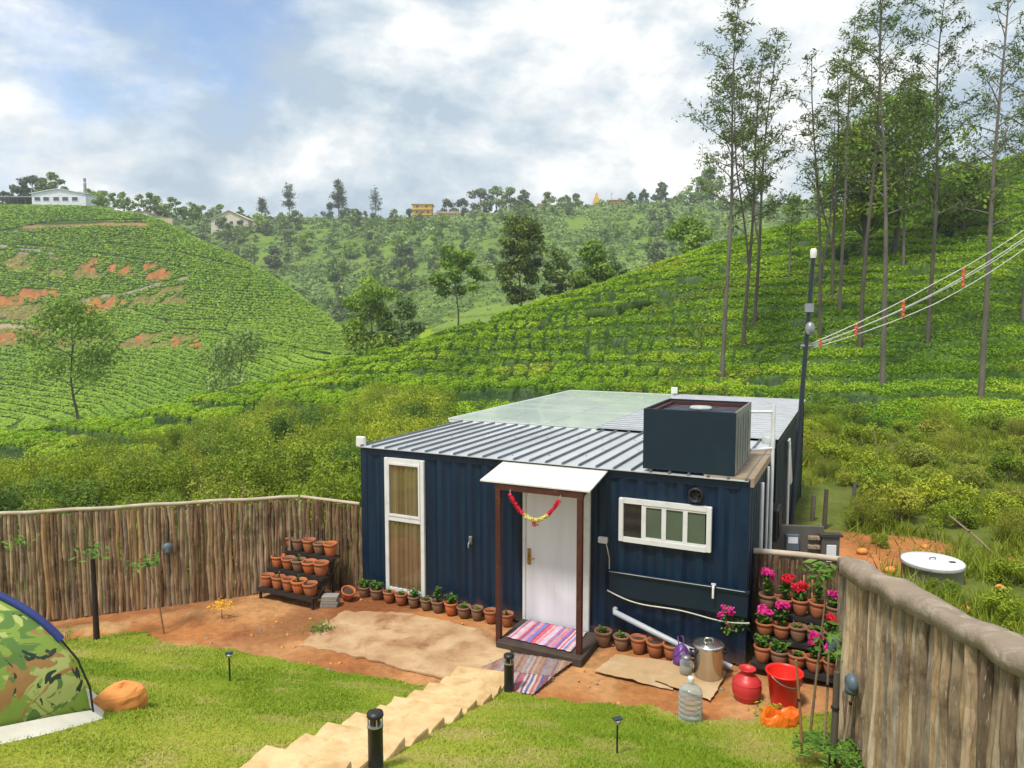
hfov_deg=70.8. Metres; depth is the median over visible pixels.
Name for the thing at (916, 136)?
silver oak
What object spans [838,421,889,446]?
shrub
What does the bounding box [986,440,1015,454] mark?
shrub
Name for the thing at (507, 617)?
flower pot
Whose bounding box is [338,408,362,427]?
shrub
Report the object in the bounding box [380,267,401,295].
tree
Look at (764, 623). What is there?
flower pot
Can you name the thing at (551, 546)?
door
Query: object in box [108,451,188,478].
shrub
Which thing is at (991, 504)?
shrub
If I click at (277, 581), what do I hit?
flower pot
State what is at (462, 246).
tree
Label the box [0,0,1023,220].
sky
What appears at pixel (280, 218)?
tree
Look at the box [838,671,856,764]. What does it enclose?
stake
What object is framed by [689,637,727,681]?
steel pot
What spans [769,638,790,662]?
flower pot
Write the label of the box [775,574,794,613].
flower pot
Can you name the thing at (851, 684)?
fence lamp
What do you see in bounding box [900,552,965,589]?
concrete tank
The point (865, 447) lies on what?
shrub
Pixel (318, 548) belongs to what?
flower pot
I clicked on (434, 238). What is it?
tree
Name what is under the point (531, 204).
tree
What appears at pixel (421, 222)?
tree
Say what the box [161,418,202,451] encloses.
shrub
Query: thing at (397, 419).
shrub
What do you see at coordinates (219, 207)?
tree
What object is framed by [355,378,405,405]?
shrub
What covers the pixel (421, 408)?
shrub
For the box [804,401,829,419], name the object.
shrub
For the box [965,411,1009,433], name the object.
shrub
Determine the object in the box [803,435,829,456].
shrub
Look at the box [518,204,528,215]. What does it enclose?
tree
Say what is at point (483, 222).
tree
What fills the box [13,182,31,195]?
tree
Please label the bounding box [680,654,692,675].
glass jar
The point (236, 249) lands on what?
tree
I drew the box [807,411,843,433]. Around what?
shrub
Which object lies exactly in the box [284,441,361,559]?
shrub
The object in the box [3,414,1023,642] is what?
rough grass
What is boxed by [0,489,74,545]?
shrub
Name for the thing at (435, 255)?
tree
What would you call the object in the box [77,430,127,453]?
shrub
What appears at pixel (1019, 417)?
shrub
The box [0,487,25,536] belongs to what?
shrub
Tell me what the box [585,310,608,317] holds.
shrub
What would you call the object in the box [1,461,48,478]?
shrub
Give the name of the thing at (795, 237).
silver oak
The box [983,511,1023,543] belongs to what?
shrub
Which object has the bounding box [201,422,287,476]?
shrub
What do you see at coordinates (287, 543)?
flower pot
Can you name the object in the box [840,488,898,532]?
shrub
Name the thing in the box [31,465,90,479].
shrub
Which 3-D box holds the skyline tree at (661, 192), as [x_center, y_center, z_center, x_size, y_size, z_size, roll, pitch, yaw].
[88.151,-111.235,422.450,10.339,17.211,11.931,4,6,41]
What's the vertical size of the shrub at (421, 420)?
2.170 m
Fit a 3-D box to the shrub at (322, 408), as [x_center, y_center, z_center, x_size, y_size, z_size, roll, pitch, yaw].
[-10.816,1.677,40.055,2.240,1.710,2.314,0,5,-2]
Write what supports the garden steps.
on the lawn at (413, 756)
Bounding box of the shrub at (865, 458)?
[845,450,903,480]
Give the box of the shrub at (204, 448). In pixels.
[192,427,275,457]
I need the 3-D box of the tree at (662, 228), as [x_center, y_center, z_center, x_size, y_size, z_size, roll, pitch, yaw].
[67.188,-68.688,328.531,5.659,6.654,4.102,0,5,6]
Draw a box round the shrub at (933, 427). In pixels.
[915,416,957,440]
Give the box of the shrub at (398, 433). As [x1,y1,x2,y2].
[392,423,432,434]
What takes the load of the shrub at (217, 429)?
on the terrain at (242, 621)
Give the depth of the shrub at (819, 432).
27.48 m
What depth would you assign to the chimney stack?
266.54 m
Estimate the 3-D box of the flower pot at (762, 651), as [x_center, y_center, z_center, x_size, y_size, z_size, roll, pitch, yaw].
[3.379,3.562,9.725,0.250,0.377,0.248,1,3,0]
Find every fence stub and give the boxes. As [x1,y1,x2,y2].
[810,495,815,520]
[822,489,828,528]
[852,481,856,504]
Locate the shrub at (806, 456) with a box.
[802,443,820,464]
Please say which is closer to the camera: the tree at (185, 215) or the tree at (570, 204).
the tree at (185, 215)
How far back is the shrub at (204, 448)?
29.26 m
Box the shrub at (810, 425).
[803,419,828,437]
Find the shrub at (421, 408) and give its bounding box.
[387,399,461,428]
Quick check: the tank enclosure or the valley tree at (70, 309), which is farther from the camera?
the valley tree at (70, 309)
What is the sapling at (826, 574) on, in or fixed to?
on the terrain at (242, 621)
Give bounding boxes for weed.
[59,624,73,641]
[303,619,334,633]
[748,700,785,714]
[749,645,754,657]
[790,722,829,739]
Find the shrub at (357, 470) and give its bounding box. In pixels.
[335,468,360,495]
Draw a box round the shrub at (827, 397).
[813,394,849,412]
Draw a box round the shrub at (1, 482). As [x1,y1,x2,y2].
[0,468,13,493]
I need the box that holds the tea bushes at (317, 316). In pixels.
[0,203,356,430]
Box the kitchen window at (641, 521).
[618,497,712,552]
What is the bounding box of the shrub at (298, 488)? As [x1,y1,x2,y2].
[282,474,358,522]
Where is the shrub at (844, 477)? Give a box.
[834,470,860,486]
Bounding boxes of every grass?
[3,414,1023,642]
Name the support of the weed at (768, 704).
on the terrain at (242, 621)
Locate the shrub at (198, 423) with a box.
[178,415,230,447]
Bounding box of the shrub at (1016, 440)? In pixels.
[1007,434,1023,447]
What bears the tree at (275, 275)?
on the terrain at (242, 621)
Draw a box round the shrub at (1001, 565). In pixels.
[985,556,1023,586]
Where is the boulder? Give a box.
[93,680,147,710]
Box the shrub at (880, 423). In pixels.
[852,414,889,434]
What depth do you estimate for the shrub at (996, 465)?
21.29 m
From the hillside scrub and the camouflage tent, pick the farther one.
the hillside scrub
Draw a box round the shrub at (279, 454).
[236,442,315,484]
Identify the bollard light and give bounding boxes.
[366,708,383,767]
[503,652,514,692]
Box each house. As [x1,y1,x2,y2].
[411,204,434,219]
[436,211,461,217]
[606,200,627,204]
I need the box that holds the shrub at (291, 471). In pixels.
[269,436,358,487]
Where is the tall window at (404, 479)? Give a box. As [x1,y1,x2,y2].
[384,457,425,596]
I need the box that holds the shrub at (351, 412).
[337,408,367,423]
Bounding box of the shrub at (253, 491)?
[175,466,279,536]
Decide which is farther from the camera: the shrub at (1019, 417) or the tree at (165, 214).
the tree at (165, 214)
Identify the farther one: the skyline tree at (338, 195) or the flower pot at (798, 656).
the skyline tree at (338, 195)
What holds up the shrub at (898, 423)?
on the terrain at (242, 621)
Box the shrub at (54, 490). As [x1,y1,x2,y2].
[0,470,118,523]
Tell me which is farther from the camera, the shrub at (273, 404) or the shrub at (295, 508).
the shrub at (273, 404)
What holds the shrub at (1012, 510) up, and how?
on the terrain at (242, 621)
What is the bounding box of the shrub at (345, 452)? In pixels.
[292,439,360,487]
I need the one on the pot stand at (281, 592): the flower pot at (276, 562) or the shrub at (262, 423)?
the flower pot at (276, 562)
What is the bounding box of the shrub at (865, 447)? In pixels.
[857,444,881,453]
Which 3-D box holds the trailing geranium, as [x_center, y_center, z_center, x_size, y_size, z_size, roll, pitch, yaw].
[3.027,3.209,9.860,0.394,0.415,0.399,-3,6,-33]
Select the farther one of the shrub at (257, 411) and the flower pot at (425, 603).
the shrub at (257, 411)
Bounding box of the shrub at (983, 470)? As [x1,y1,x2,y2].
[963,463,992,474]
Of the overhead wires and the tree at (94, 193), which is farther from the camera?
the tree at (94, 193)
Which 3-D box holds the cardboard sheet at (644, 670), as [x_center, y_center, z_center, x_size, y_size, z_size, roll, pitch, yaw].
[1.781,3.856,9.800,1.083,0.028,0.838,3,5,29]
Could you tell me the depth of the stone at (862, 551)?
14.73 m
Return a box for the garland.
[508,493,560,526]
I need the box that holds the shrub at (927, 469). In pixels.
[911,463,941,479]
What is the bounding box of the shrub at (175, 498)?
[105,487,186,536]
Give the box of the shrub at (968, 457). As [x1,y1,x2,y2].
[951,450,979,464]
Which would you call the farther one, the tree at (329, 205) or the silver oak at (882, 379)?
the tree at (329, 205)
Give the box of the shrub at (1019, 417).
[1004,416,1023,433]
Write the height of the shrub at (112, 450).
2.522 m
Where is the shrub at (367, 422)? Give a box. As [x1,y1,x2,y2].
[320,407,388,441]
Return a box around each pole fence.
[0,495,302,621]
[300,495,362,590]
[751,548,841,656]
[835,556,1023,767]
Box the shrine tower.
[593,191,599,204]
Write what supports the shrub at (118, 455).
on the terrain at (242, 621)
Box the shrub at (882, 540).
[869,532,890,548]
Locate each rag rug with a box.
[480,653,571,675]
[506,620,586,651]
[514,671,552,694]
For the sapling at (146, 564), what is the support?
on the terrain at (242, 621)
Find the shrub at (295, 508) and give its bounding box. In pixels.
[249,491,324,553]
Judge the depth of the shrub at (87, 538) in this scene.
14.82 m
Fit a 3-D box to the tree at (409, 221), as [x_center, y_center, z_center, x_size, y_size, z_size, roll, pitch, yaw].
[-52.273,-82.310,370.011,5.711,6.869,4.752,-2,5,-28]
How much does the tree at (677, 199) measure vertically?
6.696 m
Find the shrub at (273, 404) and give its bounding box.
[254,391,299,414]
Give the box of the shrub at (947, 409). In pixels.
[918,401,969,433]
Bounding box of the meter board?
[771,524,823,591]
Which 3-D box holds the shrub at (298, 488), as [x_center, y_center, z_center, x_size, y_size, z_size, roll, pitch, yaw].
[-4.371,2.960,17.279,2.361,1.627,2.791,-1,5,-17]
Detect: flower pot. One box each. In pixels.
[260,572,274,587]
[271,553,284,568]
[271,571,285,589]
[281,555,295,570]
[281,576,295,592]
[285,537,291,549]
[290,576,307,594]
[291,536,305,551]
[291,554,306,572]
[301,558,316,574]
[302,537,315,552]
[302,580,317,596]
[313,541,325,554]
[313,559,328,576]
[323,541,336,556]
[341,585,355,600]
[357,578,370,597]
[370,579,383,600]
[383,587,395,602]
[395,589,407,604]
[407,587,419,607]
[420,595,431,609]
[431,586,444,612]
[444,593,457,615]
[456,602,470,617]
[470,605,482,620]
[483,607,495,623]
[502,610,513,626]
[594,625,611,646]
[613,630,629,650]
[630,633,646,653]
[646,636,664,657]
[662,641,679,660]
[754,604,774,636]
[754,633,771,663]
[758,567,776,609]
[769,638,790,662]
[772,600,790,639]
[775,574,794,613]
[787,649,806,669]
[789,622,807,642]
[790,580,809,615]
[805,630,823,673]
[806,623,826,645]
[809,582,827,618]
[822,643,835,677]
[823,613,836,642]
[826,589,837,616]
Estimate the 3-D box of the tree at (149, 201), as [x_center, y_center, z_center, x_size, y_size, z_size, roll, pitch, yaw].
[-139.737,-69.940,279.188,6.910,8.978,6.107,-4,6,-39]
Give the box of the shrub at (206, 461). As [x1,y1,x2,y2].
[182,449,238,480]
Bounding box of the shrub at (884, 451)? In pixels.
[859,448,895,462]
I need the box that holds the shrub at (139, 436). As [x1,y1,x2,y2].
[124,428,170,450]
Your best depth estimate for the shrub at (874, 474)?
19.41 m
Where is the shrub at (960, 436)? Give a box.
[932,427,977,447]
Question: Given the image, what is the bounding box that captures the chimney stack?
[83,178,86,192]
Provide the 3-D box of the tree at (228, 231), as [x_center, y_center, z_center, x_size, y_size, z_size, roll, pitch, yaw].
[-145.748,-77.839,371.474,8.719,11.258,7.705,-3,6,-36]
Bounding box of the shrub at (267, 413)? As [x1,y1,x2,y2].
[243,402,300,420]
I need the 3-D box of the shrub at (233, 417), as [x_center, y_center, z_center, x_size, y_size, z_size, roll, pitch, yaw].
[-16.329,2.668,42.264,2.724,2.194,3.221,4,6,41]
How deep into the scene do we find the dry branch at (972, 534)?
14.66 m
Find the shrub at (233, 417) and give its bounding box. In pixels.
[213,412,245,427]
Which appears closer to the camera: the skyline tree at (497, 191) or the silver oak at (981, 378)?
the silver oak at (981, 378)
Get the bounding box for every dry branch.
[873,430,878,459]
[949,515,995,556]
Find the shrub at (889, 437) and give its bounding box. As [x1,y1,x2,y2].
[873,429,899,442]
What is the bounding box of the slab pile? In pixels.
[320,593,339,607]
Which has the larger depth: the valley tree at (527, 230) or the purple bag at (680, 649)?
the valley tree at (527, 230)
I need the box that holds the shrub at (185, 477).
[128,447,248,510]
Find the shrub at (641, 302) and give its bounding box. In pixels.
[629,299,652,310]
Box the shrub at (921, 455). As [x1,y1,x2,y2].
[898,439,946,468]
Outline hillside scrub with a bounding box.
[123,198,843,342]
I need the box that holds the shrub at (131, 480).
[73,444,189,524]
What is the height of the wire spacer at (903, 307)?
0.356 m
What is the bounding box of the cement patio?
[296,610,509,678]
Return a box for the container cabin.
[359,390,804,669]
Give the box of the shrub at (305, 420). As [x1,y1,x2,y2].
[265,406,345,448]
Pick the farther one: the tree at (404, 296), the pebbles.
the tree at (404, 296)
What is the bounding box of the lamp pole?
[789,248,816,524]
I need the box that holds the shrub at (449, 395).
[384,379,459,414]
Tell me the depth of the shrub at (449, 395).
32.08 m
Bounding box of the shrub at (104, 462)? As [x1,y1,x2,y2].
[77,453,160,480]
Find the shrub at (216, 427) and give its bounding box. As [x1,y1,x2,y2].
[179,418,238,451]
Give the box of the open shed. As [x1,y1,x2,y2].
[0,196,31,203]
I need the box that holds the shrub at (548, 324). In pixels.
[541,322,559,327]
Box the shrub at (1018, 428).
[997,416,1023,437]
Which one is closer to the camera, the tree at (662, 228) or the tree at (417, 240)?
the tree at (662, 228)
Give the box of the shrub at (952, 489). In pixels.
[934,483,969,500]
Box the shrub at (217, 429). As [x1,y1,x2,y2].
[191,410,259,449]
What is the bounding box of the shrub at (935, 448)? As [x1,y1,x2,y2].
[906,442,947,462]
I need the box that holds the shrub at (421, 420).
[366,411,440,442]
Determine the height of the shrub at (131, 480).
2.293 m
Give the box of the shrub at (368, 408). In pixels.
[350,398,407,432]
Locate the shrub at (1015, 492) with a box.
[993,483,1023,505]
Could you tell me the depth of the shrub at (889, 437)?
28.16 m
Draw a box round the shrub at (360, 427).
[325,422,377,443]
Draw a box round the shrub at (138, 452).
[112,441,177,461]
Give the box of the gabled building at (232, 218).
[209,210,252,233]
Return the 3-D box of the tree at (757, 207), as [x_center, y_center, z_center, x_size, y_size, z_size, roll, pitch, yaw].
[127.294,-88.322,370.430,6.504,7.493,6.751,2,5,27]
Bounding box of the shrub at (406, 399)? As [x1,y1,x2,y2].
[400,383,449,405]
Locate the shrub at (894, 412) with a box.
[886,406,903,414]
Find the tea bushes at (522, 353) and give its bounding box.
[0,153,1023,472]
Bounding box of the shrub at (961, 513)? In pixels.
[926,499,978,529]
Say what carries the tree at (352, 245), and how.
on the terrain at (242, 621)
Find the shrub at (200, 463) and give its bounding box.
[161,451,225,496]
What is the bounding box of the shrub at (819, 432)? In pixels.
[808,428,832,441]
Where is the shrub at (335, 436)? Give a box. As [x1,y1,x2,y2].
[308,422,367,457]
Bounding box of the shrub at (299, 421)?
[280,410,324,442]
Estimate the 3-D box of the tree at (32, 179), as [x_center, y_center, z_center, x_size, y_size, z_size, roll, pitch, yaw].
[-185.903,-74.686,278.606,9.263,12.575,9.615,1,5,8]
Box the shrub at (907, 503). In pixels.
[859,477,925,520]
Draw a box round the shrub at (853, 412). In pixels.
[830,403,868,422]
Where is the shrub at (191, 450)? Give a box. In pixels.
[161,429,230,464]
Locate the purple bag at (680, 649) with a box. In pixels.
[672,635,689,665]
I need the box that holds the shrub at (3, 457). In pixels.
[0,452,36,466]
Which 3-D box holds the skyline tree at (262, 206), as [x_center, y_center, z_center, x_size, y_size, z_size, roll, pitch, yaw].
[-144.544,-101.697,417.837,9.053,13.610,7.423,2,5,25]
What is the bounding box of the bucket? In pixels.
[765,662,803,709]
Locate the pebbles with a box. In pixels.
[70,595,823,718]
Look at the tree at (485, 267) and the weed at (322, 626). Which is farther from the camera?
the tree at (485, 267)
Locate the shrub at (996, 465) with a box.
[986,450,1023,482]
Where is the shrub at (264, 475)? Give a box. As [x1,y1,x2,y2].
[225,432,349,505]
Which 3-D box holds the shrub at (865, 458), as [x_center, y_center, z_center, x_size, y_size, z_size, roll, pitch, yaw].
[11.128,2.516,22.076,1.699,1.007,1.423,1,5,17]
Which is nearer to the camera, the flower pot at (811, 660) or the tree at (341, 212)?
the flower pot at (811, 660)
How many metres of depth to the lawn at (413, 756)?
7.19 m
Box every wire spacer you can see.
[854,324,857,334]
[901,301,904,316]
[961,268,964,287]
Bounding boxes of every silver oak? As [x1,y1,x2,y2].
[671,0,787,377]
[706,38,805,346]
[709,27,809,327]
[771,192,809,276]
[784,48,863,337]
[787,52,869,297]
[793,6,888,308]
[818,0,954,388]
[822,0,945,347]
[858,0,1023,342]
[866,71,955,267]
[925,0,1023,397]
[948,23,1023,183]
[955,31,1023,323]
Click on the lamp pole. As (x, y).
(809, 325)
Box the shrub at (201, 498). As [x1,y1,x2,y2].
[115,489,263,577]
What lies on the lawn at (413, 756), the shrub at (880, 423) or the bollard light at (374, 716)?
the bollard light at (374, 716)
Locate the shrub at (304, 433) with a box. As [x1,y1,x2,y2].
[274,420,345,453]
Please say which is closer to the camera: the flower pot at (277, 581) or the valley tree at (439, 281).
the flower pot at (277, 581)
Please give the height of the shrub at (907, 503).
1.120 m
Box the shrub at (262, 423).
[235,410,298,440]
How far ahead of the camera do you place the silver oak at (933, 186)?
45.97 m
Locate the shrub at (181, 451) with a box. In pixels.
[162,444,198,468]
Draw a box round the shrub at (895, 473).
[881,464,930,491]
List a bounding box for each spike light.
[225,651,232,680]
[612,716,622,753]
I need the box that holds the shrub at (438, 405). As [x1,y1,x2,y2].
[370,390,452,435]
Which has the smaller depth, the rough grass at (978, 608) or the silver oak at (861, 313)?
the rough grass at (978, 608)
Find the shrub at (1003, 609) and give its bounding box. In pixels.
[978,586,1023,631]
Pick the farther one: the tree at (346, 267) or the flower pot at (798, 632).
the tree at (346, 267)
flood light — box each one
[356,436,365,447]
[671,387,677,394]
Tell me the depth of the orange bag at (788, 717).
8.25 m
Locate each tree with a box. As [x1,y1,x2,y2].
[0,191,13,203]
[3,184,19,203]
[5,293,125,418]
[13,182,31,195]
[16,175,39,194]
[31,177,47,195]
[45,172,65,189]
[88,190,106,196]
[91,194,109,207]
[106,193,118,207]
[113,191,129,210]
[124,198,136,210]
[134,194,144,212]
[141,192,160,212]
[151,195,168,215]
[162,204,172,216]
[166,197,184,218]
[179,206,188,219]
[182,204,201,221]
[182,227,191,234]
[184,217,190,224]
[185,202,194,218]
[193,325,266,392]
[194,223,211,242]
[198,204,205,218]
[199,232,211,243]
[202,209,215,222]
[211,204,224,215]
[213,217,233,236]
[220,222,237,242]
[230,245,241,257]
[232,225,246,241]
[236,220,248,228]
[238,207,245,215]
[239,243,258,265]
[251,212,267,231]
[252,235,258,241]
[254,197,268,213]
[261,222,270,234]
[262,246,281,267]
[263,210,271,221]
[271,272,283,281]
[274,214,295,240]
[279,182,299,212]
[283,252,290,262]
[284,238,291,249]
[286,210,303,229]
[295,230,312,250]
[298,288,308,299]
[309,298,321,308]
[320,202,333,219]
[321,219,328,226]
[323,257,347,281]
[324,297,332,307]
[328,178,349,217]
[328,233,335,245]
[330,282,348,319]
[338,207,350,215]
[339,210,349,221]
[339,261,348,270]
[340,241,358,258]
[340,274,399,357]
[348,208,361,221]
[348,209,361,230]
[362,230,380,256]
[368,185,382,215]
[368,212,379,227]
[369,264,383,282]
[372,315,387,328]
[375,255,384,265]
[379,297,426,346]
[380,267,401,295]
[382,225,389,232]
[387,208,397,225]
[390,258,396,269]
[391,235,406,256]
[393,244,417,269]
[394,291,410,305]
[396,265,421,289]
[404,208,419,226]
[405,218,414,228]
[408,223,421,234]
[414,237,421,245]
[417,220,425,228]
[419,278,426,286]
[424,249,440,268]
[427,243,484,325]
[430,235,442,249]
[430,262,440,274]
[433,226,443,238]
[435,214,448,226]
[437,198,454,210]
[450,198,469,215]
[455,243,465,251]
[458,224,470,241]
[466,188,492,215]
[477,216,487,230]
[478,264,491,281]
[483,248,497,263]
[486,186,507,212]
[493,212,548,306]
[496,208,503,219]
[498,187,520,211]
[499,224,509,236]
[514,189,533,207]
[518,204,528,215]
[525,201,536,210]
[529,208,537,218]
[537,254,546,267]
[539,247,575,296]
[541,191,555,202]
[541,199,549,208]
[544,241,555,258]
[549,204,558,217]
[556,197,566,207]
[557,194,570,210]
[563,201,574,214]
[568,240,616,289]
[571,193,582,204]
[572,198,580,208]
[595,260,629,281]
[600,228,612,242]
[606,247,616,262]
[612,222,624,237]
[627,192,635,204]
[627,247,635,255]
[633,228,641,238]
[638,189,649,203]
[642,242,656,254]
[647,209,658,223]
[647,241,668,262]
[648,225,657,236]
[650,181,671,202]
[653,226,664,238]
[654,216,663,226]
[659,204,668,212]
[662,214,713,255]
[667,217,674,226]
[669,195,682,204]
[676,176,713,205]
[681,196,687,205]
[687,206,694,216]
[693,207,705,221]
[695,167,726,204]
[708,220,719,232]
[714,216,719,224]
[717,195,729,210]
[724,227,737,239]
[745,196,759,205]
[754,205,764,217]
[762,194,774,204]
[784,207,796,220]
[793,209,802,219]
[811,110,920,257]
[811,204,822,214]
[819,84,981,254]
[914,158,1014,231]
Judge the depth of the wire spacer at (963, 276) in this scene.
17.00 m
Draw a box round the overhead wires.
[811,230,1023,348]
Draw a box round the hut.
[139,211,153,216]
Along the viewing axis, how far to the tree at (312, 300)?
269.99 m
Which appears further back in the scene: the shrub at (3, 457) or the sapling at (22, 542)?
the shrub at (3, 457)
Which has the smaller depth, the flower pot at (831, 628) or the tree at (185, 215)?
the flower pot at (831, 628)
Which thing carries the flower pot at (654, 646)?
on the terrain at (242, 621)
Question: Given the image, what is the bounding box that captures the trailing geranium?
[717,604,750,634]
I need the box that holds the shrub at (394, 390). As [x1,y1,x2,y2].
[362,386,403,403]
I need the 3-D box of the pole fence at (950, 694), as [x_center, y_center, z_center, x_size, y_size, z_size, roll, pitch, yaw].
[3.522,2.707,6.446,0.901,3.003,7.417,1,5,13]
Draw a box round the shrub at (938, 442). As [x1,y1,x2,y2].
[919,431,963,453]
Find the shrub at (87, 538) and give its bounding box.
[69,521,120,564]
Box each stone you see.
[856,548,867,554]
[883,566,895,573]
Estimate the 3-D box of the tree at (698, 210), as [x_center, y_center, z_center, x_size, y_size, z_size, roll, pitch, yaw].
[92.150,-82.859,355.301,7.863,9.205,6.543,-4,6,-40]
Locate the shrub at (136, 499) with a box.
[113,489,157,509]
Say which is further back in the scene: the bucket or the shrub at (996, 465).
the shrub at (996, 465)
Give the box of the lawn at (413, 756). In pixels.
[0,632,853,767]
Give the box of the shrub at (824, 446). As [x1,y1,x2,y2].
[813,439,856,464]
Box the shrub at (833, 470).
[810,452,844,478]
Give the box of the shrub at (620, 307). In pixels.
[615,303,638,312]
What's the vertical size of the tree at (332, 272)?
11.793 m
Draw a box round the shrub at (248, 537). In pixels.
[207,507,285,562]
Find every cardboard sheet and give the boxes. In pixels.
[594,654,673,689]
[655,660,725,699]
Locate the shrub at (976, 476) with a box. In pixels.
[951,463,995,487]
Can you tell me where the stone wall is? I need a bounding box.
[157,218,172,224]
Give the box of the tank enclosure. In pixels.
[643,398,750,475]
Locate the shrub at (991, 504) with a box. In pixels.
[974,490,1023,522]
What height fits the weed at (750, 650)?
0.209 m
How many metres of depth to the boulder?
6.93 m
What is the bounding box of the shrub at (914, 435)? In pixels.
[904,429,926,443]
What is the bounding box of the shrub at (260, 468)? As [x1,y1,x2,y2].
[212,456,297,494]
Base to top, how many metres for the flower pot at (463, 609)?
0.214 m
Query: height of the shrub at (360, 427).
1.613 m
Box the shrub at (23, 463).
[0,454,59,475]
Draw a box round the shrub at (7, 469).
[0,460,18,475]
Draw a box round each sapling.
[0,534,39,599]
[68,541,110,639]
[124,552,164,633]
[798,559,842,737]
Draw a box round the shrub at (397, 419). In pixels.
[362,405,448,442]
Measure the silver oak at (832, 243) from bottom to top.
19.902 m
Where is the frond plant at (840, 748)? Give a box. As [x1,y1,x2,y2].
[791,730,864,767]
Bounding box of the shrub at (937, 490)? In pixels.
[899,471,980,514]
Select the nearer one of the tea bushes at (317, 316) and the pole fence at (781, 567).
the pole fence at (781, 567)
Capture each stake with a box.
[795,659,803,762]
[823,653,829,741]
[829,671,839,765]
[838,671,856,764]
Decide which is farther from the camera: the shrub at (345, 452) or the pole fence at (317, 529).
the shrub at (345, 452)
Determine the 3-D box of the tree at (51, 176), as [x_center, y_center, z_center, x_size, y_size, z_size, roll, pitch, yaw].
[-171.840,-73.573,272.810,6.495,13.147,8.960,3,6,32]
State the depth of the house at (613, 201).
411.31 m
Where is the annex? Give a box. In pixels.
[250,221,264,226]
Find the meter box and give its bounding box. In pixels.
[818,532,842,563]
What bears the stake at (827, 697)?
on the lawn at (413, 756)
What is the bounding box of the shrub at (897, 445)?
[893,439,916,450]
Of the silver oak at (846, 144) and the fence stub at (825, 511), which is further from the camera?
the silver oak at (846, 144)
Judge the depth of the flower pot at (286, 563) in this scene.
12.38 m
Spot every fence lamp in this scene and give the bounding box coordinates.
[162,543,172,554]
[827,637,836,652]
[844,673,858,695]
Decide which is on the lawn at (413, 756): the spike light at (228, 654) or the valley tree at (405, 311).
the spike light at (228, 654)
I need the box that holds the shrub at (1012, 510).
[1000,503,1023,527]
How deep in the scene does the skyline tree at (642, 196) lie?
420.50 m
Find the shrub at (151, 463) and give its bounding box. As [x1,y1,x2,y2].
[105,447,189,500]
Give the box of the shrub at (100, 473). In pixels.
[66,469,110,489]
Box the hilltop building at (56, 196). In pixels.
[29,188,96,205]
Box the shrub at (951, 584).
[927,577,966,603]
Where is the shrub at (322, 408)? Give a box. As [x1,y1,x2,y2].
[298,401,339,417]
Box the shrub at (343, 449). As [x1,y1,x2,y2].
[319,437,386,471]
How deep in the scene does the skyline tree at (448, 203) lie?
411.81 m
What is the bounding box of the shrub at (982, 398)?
[971,393,1002,404]
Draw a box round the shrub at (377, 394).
[339,386,399,416]
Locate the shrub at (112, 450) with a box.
[78,442,132,465]
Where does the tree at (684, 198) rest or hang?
on the terrain at (242, 621)
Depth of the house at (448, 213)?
404.68 m
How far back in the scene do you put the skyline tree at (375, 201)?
413.69 m
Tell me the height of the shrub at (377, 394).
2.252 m
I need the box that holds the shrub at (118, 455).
[103,445,130,466]
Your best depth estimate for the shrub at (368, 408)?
29.81 m
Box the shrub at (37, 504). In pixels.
[12,493,66,537]
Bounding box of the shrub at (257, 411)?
[232,404,291,437]
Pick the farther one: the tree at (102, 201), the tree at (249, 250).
the tree at (249, 250)
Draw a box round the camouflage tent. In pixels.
[0,592,103,743]
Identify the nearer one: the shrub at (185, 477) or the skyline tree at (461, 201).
the shrub at (185, 477)
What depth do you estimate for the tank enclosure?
10.05 m
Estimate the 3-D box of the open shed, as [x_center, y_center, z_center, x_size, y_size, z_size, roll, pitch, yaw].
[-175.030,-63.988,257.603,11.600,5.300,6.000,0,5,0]
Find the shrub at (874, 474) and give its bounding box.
[850,466,890,501]
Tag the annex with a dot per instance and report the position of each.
(252, 223)
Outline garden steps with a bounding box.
[240,666,503,767]
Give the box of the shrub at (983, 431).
[963,425,997,438]
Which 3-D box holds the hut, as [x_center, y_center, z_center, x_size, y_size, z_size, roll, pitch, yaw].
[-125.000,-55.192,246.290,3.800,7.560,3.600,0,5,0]
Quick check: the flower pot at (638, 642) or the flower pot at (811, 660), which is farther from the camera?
the flower pot at (638, 642)
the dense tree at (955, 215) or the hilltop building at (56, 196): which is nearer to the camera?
the dense tree at (955, 215)
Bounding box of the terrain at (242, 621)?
[0,205,1023,765]
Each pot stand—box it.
[256,549,340,609]
[750,608,832,682]
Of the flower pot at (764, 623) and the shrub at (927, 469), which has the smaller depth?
the flower pot at (764, 623)
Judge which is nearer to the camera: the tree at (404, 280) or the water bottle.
the water bottle
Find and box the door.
[526,493,576,628]
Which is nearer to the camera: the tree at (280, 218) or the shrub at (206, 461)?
the shrub at (206, 461)
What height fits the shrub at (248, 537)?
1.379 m
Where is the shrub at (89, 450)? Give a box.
[38,437,125,475]
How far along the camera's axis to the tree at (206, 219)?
395.56 m
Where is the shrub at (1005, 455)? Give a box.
[989,450,1022,460]
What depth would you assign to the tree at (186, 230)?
379.95 m
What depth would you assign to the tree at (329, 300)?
278.98 m
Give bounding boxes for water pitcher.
[732,664,761,704]
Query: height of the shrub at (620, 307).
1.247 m
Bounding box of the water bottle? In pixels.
[678,675,702,722]
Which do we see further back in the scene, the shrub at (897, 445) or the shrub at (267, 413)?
the shrub at (267, 413)
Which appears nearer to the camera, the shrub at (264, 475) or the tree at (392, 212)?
the shrub at (264, 475)
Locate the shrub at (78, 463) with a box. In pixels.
[0,447,101,500]
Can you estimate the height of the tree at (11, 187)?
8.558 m
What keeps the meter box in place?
on the terrain at (242, 621)
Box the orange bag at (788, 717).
[760,706,798,727]
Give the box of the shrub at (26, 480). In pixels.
[0,472,94,519]
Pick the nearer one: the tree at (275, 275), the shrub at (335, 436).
the shrub at (335, 436)
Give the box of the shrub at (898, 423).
[891,418,913,431]
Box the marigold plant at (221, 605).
[207,597,234,618]

